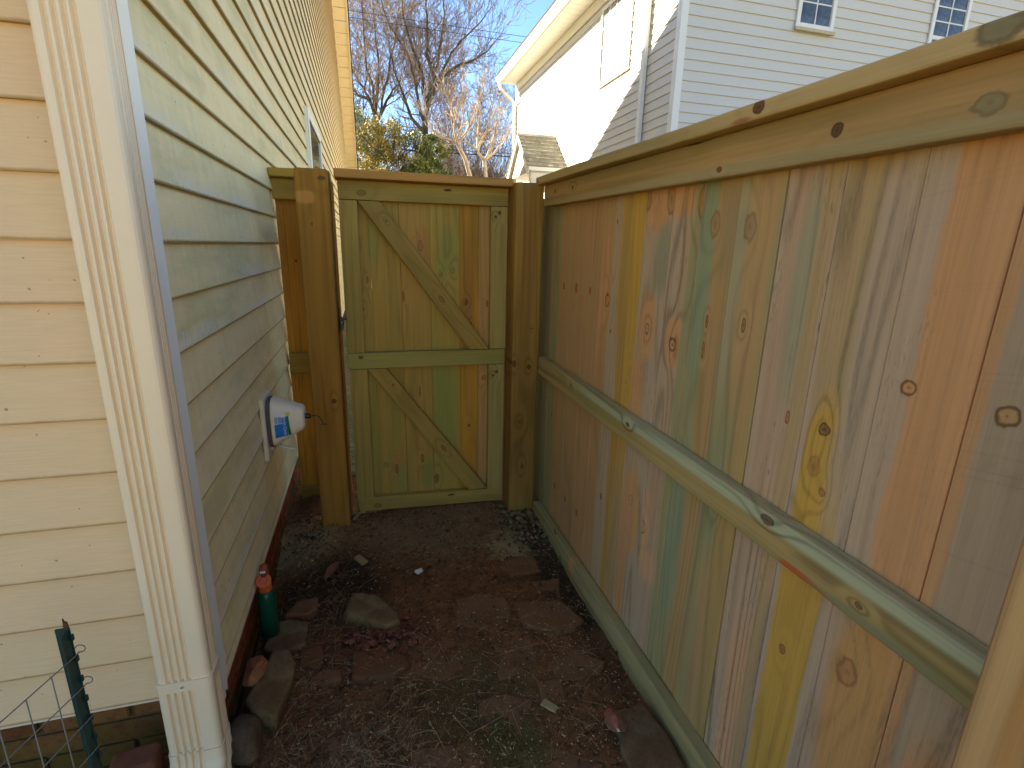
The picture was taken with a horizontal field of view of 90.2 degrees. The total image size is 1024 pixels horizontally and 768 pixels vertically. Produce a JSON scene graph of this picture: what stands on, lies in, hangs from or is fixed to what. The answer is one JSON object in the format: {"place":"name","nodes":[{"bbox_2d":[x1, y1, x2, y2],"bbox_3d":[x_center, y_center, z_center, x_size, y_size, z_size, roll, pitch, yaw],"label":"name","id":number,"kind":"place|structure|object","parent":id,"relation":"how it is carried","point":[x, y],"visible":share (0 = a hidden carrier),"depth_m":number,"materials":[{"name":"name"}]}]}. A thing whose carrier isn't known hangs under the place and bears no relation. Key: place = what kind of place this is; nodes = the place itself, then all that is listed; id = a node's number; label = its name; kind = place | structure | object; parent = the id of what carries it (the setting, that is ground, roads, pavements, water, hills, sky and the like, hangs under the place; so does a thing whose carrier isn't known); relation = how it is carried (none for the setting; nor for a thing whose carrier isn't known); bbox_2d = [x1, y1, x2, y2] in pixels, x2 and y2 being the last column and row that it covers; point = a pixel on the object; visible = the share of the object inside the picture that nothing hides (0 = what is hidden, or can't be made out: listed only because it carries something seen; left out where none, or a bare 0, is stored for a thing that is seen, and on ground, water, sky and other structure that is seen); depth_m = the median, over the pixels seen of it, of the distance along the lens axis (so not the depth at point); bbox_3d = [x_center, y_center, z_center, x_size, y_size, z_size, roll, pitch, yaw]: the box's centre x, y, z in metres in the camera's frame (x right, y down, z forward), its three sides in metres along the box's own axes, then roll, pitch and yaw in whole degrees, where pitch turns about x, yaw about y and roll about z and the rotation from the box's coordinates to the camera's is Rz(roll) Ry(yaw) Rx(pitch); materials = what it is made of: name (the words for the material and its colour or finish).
{"place":"outdoors","nodes":[
{"label":"outdoors","id":0,"kind":"place"},
{"bbox_2d":[343,283,379,472],"bbox_3d":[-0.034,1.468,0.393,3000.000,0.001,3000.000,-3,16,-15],"label":"ground","id":1,"kind":"structure","parent":0,"point":[350,418],"depth_m":5.09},
{"bbox_2d":[54,618,102,767],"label":"fence stake","id":2,"kind":"object","parent":1,"relation":"on","point":[65,638],"visible":1,"depth_m":1.09,"materials":[{"name":"green paint"}]},
{"bbox_2d":[0,644,100,767],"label":"wire fence","id":3,"kind":"object","parent":2,"relation":"attached to","point":[25,700],"visible":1,"depth_m":1.02,"materials":[{"name":"green metal"}]},
{"bbox_2d":[109,742,165,767],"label":"loose brick","id":4,"kind":"object","parent":1,"relation":"on","point":[150,755],"visible":1,"depth_m":1.29,"materials":[{"name":"brick"}]},
{"bbox_2d":[0,0,357,767],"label":"house","id":5,"kind":"structure","parent":1,"relation":"on","point":[148,480],"depth_m":1.23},
{"bbox_2d":[265,395,324,449],"bbox_3d":[-0.923,0.165,2.201,0.236,0.236,0.156,-3,16,-15],"label":"faucet cover","id":6,"kind":"object","parent":5,"relation":"attached to","point":[286,419],"visible":1,"depth_m":2.13,"materials":[{"name":"white plastic"}]},
{"bbox_2d":[303,105,322,168],"bbox_3d":[-1.931,-1.868,5.056,0.058,1.310,1.340,-3,16,-15],"label":"window","id":7,"kind":"structure","parent":5,"relation":"in","point":[313,151],"depth_m":4.61,"materials":[{"name":"white plastic"}]},
{"bbox_2d":[267,167,352,527],"bbox_3d":[-1.029,-0.040,2.662,0.319,2.056,0.562,-3,16,-15],"label":"fence section","id":8,"kind":"object","parent":1,"relation":"on","point":[305,212],"visible":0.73,"depth_m":2.49,"materials":[{"name":"brown wood"}]},
{"bbox_2d":[354,99,386,262],"bbox_3d":[-6.336,-8.315,22.280,3.087,7.313,4.528,15,20,41],"label":"evergreen tree","id":9,"kind":"object","parent":1,"relation":"on","point":[358,121],"visible":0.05,"depth_m":20.76,"materials":[{"name":"green plant"}]},
{"bbox_2d":[348,0,434,167],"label":"bare tree","id":10,"kind":"object","parent":1,"relation":"on","point":[370,99],"visible":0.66,"depth_m":23.10,"materials":[{"name":"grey plant"}]},
{"bbox_2d":[348,0,436,127],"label":"bare tree","id":11,"kind":"object","parent":1,"relation":"on","point":[369,35],"visible":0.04,"depth_m":26.26,"materials":[{"name":"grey plant"}]},
{"bbox_2d":[356,110,431,242],"bbox_3d":[-4.280,-6.369,18.018,3.974,5.858,3.194,11,18,33],"label":"evergreen tree","id":12,"kind":"object","parent":1,"relation":"on","point":[376,141],"visible":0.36,"depth_m":17.33,"materials":[{"name":"green plant"}]},
{"bbox_2d":[348,0,441,167],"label":"bare tree","id":13,"kind":"object","parent":1,"relation":"on","point":[361,63],"visible":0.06,"depth_m":27.40,"materials":[{"name":"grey plant"}]},
{"bbox_2d":[385,153,416,172],"bbox_3d":[-4.317,-6.449,20.115,2.560,4.931,2.262,-3,16,-15],"label":"evergreen tree","id":14,"kind":"object","parent":1,"relation":"on","point":[408,157],"visible":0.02,"depth_m":19.43,"materials":[{"name":"green plant"}]},
{"bbox_2d":[354,2,510,160],"bbox_3d":[-5.426,-14.673,31.528,10.356,14.886,7.016,-6,17,-26],"label":"bare tree","id":15,"kind":"object","parent":1,"relation":"on","point":[433,109],"visible":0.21,"depth_m":30.48,"materials":[{"name":"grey plant"}]},
{"bbox_2d":[356,72,512,177],"bbox_3d":[-4.555,-11.213,30.414,23.205,8.820,22.585,0,15,-5],"label":"brush thicket","id":16,"kind":"object","parent":1,"relation":"on","point":[480,166],"visible":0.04,"depth_m":25.69,"materials":[{"name":"plant"}]},
{"bbox_2d":[401,128,477,175],"bbox_3d":[-2.578,-6.178,18.572,3.175,5.274,3.092,-3,16,-15],"label":"evergreen tree","id":17,"kind":"object","parent":1,"relation":"on","point":[429,165],"visible":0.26,"depth_m":17.22,"materials":[{"name":"green plant"}]},
{"bbox_2d":[350,0,535,142],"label":"bare tree","id":18,"kind":"object","parent":1,"relation":"on","point":[428,32],"visible":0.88,"depth_m":22.65,"materials":[{"name":"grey plant"}]},
{"bbox_2d":[387,29,515,176],"bbox_3d":[-2.847,-12.680,29.351,7.617,12.246,9.632,1,15,-1],"label":"bare tree","id":19,"kind":"object","parent":1,"relation":"on","point":[489,89],"visible":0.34,"depth_m":27.41,"materials":[{"name":"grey plant"}]},
{"bbox_2d":[406,57,497,175],"bbox_3d":[-1.839,-6.401,15.962,2.897,7.082,1.344,-6,17,-25],"label":"tree","id":20,"kind":"object","parent":1,"relation":"on","point":[457,140],"visible":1,"depth_m":15.42,"materials":[{"name":"brown plant"}]},
{"bbox_2d":[432,61,515,176],"bbox_3d":[-1.040,-6.726,16.816,2.942,7.300,1.994,1,15,-2],"label":"tree","id":21,"kind":"object","parent":1,"relation":"on","point":[494,131],"visible":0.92,"depth_m":16.36,"materials":[{"name":"brown plant"}]},
{"bbox_2d":[474,161,507,177],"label":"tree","id":22,"kind":"object","parent":1,"relation":"on","point":[491,173],"visible":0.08,"depth_m":22.56,"materials":[{"name":"brown plant"}]},
{"bbox_2d":[496,0,1023,197],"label":"house","id":23,"kind":"structure","parent":1,"relation":"on","point":[590,79],"depth_m":7.62,"materials":[{"name":"white"}]},
{"bbox_2d":[597,0,633,88],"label":"window","id":24,"kind":"structure","parent":23,"relation":"in","point":[617,16],"depth_m":8.45,"materials":[{"name":"white glass"}]},
{"bbox_2d":[795,0,837,35],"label":"window","id":25,"kind":"structure","parent":23,"relation":"in","point":[814,16],"depth_m":7.20,"materials":[{"name":"blue glass"}]},
{"bbox_2d":[927,0,972,42],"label":"window","id":26,"kind":"structure","parent":23,"relation":"in","point":[949,17],"depth_m":7.78,"materials":[{"name":"blue glass"}]},
{"bbox_2d":[503,10,1023,767],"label":"privacy fence","id":27,"kind":"object","parent":1,"relation":"on","point":[763,472],"visible":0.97,"depth_m":1.09,"materials":[{"name":"brown wood"}]},
{"bbox_2d":[333,168,513,510],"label":"wooden gate","id":28,"kind":"structure","parent":27,"relation":"attached to","point":[430,365],"depth_m":2.62,"materials":[{"name":"brown wood"}]},
{"bbox_2d":[349,17,521,42],"bbox_3d":[-2.791,-13.519,19.161,38.000,0.528,0.016,-3,16,-15],"label":"overhead cable","id":29,"kind":"object","parent":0,"point":[432,29],"visible":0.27,"depth_m":19.15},
{"bbox_2d":[349,10,524,36],"bbox_3d":[-2.786,-13.722,19.106,38.000,0.507,0.016,-3,16,-15],"label":"overhead cable","id":30,"kind":"object","parent":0,"point":[434,23],"visible":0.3,"depth_m":19.12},
{"bbox_2d":[369,147,510,156],"bbox_3d":[-2.886,-9.415,20.257,38.001,0.450,0.040,-3,16,-15],"label":"overhead cable","id":31,"kind":"object","parent":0,"point":[468,154],"visible":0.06,"depth_m":20.66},
{"bbox_2d":[348,0,553,177],"label":"sky","id":32,"kind":"structure","parent":0,"point":[537,8],"materials":[{"name":"blue"}]},
{"bbox_2d":[231,471,685,767],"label":"dirt path","id":33,"kind":"structure","parent":0,"point":[651,745],"depth_m":1.88,"materials":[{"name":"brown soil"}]},
{"bbox_2d":[230,714,262,765],"bbox_3d":[-0.786,1.049,1.510,0.092,0.084,0.168,-9,18,-34],"label":"round stone","id":34,"kind":"object","parent":33,"relation":"on","point":[247,738],"visible":0.81,"depth_m":1.48,"materials":[{"name":"grey stone"}]},
{"bbox_2d":[244,649,294,731],"bbox_3d":[-0.796,1.017,1.685,0.137,0.095,0.285,3,17,-17],"label":"long stone","id":35,"kind":"object","parent":33,"relation":"on","point":[269,695],"visible":0.86,"depth_m":1.64,"materials":[{"name":"grey stone"}]},
{"bbox_2d":[242,655,267,686],"bbox_3d":[-0.848,0.944,1.676,0.073,0.081,0.082,1,15,0],"label":"orange rock","id":36,"kind":"object","parent":35,"relation":"on","point":[255,668],"visible":1,"depth_m":1.66,"materials":[{"name":"brown stone"}]},
{"bbox_2d":[263,619,308,659],"bbox_3d":[-0.850,0.976,1.936,0.153,0.064,0.181,-3,16,-15],"label":"paving stone","id":37,"kind":"object","parent":33,"relation":"on","point":[291,643],"visible":0.63,"depth_m":1.91,"materials":[{"name":"grey stone"}]},
{"bbox_2d":[255,563,279,637],"bbox_3d":[-0.911,0.803,1.895,0.065,0.290,0.065,-3,16,-15],"label":"bottle","id":38,"kind":"object","parent":37,"relation":"on","point":[268,612],"visible":1,"depth_m":1.88,"materials":[{"name":"green plastic"}]},
{"bbox_2d":[284,597,318,620],"bbox_3d":[-0.857,0.933,2.081,0.130,0.064,0.098,-3,16,-15],"label":"paving stone","id":39,"kind":"object","parent":33,"relation":"on","point":[306,609],"visible":0.66,"depth_m":2.06,"materials":[{"name":"brown stone"}]},
{"bbox_2d":[276,511,348,586],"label":"sandy crumbs","id":40,"kind":"object","parent":33,"relation":"on","point":[316,536],"visible":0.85,"depth_m":2.52,"materials":[{"name":"brown soil"}]},
{"bbox_2d":[325,561,339,580],"bbox_3d":[-0.809,0.838,2.296,0.044,0.024,0.110,10,28,11],"label":"dead leaf","id":41,"kind":"object","parent":33,"relation":"on","point":[331,569],"visible":1,"depth_m":2.29,"materials":[{"name":"brown plant"}]},
{"bbox_2d":[352,511,365,515],"bbox_3d":[-0.826,0.694,2.750,0.078,0.012,0.018,-5,22,-33],"label":"wood chip","id":42,"kind":"object","parent":33,"relation":"on","point":[360,512],"visible":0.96,"depth_m":2.75,"materials":[{"name":"brown wood"}]},
{"bbox_2d":[354,554,367,565],"bbox_3d":[-0.709,0.825,2.390,0.073,0.012,0.036,16,26,36],"label":"wood chip","id":43,"kind":"object","parent":33,"relation":"on","point":[360,559],"visible":1,"depth_m":2.38,"materials":[{"name":"beige wood"}]},
{"bbox_2d":[343,593,400,630],"bbox_3d":[-0.556,0.934,2.065,0.272,0.094,0.146,6,16,17],"label":"flat stone","id":44,"kind":"object","parent":33,"relation":"on","point":[373,611],"visible":0.86,"depth_m":2.02,"materials":[{"name":"grey stone"}]},
{"bbox_2d":[323,614,430,662],"bbox_3d":[-0.501,0.963,1.937,0.289,0.049,0.310,11,18,31],"label":"red rubble","id":45,"kind":"object","parent":33,"relation":"on","point":[378,635],"visible":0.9,"depth_m":1.93,"materials":[{"name":"red stone"}]},
{"bbox_2d":[352,649,410,685],"bbox_3d":[-0.471,1.019,1.832,0.205,0.064,0.162,-3,16,-15],"label":"flat stone","id":46,"kind":"object","parent":33,"relation":"on","point":[376,671],"visible":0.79,"depth_m":1.80,"materials":[{"name":"brown stone"}]},
{"bbox_2d":[415,568,422,573],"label":"quartz pebble","id":47,"kind":"object","parent":33,"relation":"on","point":[419,571],"visible":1,"depth_m":2.32,"materials":[{"name":"white stone"}]},
{"bbox_2d":[235,511,627,767],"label":"pine needles","id":48,"kind":"object","parent":33,"relation":"on","point":[415,692],"visible":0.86,"depth_m":1.65,"materials":[{"name":"brown plant"}]},
{"bbox_2d":[244,500,635,767],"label":"sawdust shreds","id":49,"kind":"object","parent":33,"relation":"on","point":[471,739],"visible":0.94,"depth_m":2.52,"materials":[{"name":"beige wood"}]},
{"bbox_2d":[253,500,629,767],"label":"soil clods","id":50,"kind":"object","parent":33,"relation":"on","point":[546,730],"visible":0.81,"depth_m":1.87,"materials":[{"name":"brown soil"}]},
{"bbox_2d":[234,507,655,767],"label":"dry straw","id":51,"kind":"object","parent":33,"relation":"on","point":[310,732],"visible":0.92,"depth_m":1.60,"materials":[{"name":"brown plant"}]},
{"bbox_2d":[252,499,650,767],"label":"wood shavings","id":52,"kind":"object","parent":33,"relation":"on","point":[474,688],"visible":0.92,"depth_m":1.72},
{"bbox_2d":[496,504,554,551],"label":"footing crumbs","id":53,"kind":"object","parent":33,"relation":"on","point":[526,526],"visible":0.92,"depth_m":2.73,"materials":[{"name":"grey gravel"}]},
{"bbox_2d":[540,698,557,712],"bbox_3d":[0.122,1.049,1.664,0.056,0.010,0.028,13,24,28],"label":"wood chip","id":54,"kind":"object","parent":33,"relation":"on","point":[550,706],"visible":1,"depth_m":1.66,"materials":[{"name":"beige wood"}]},
{"bbox_2d":[604,707,625,731],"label":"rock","id":55,"kind":"object","parent":33,"relation":"on","point":[614,720],"visible":1,"depth_m":1.56,"materials":[{"name":"brown stone"}]}
]}

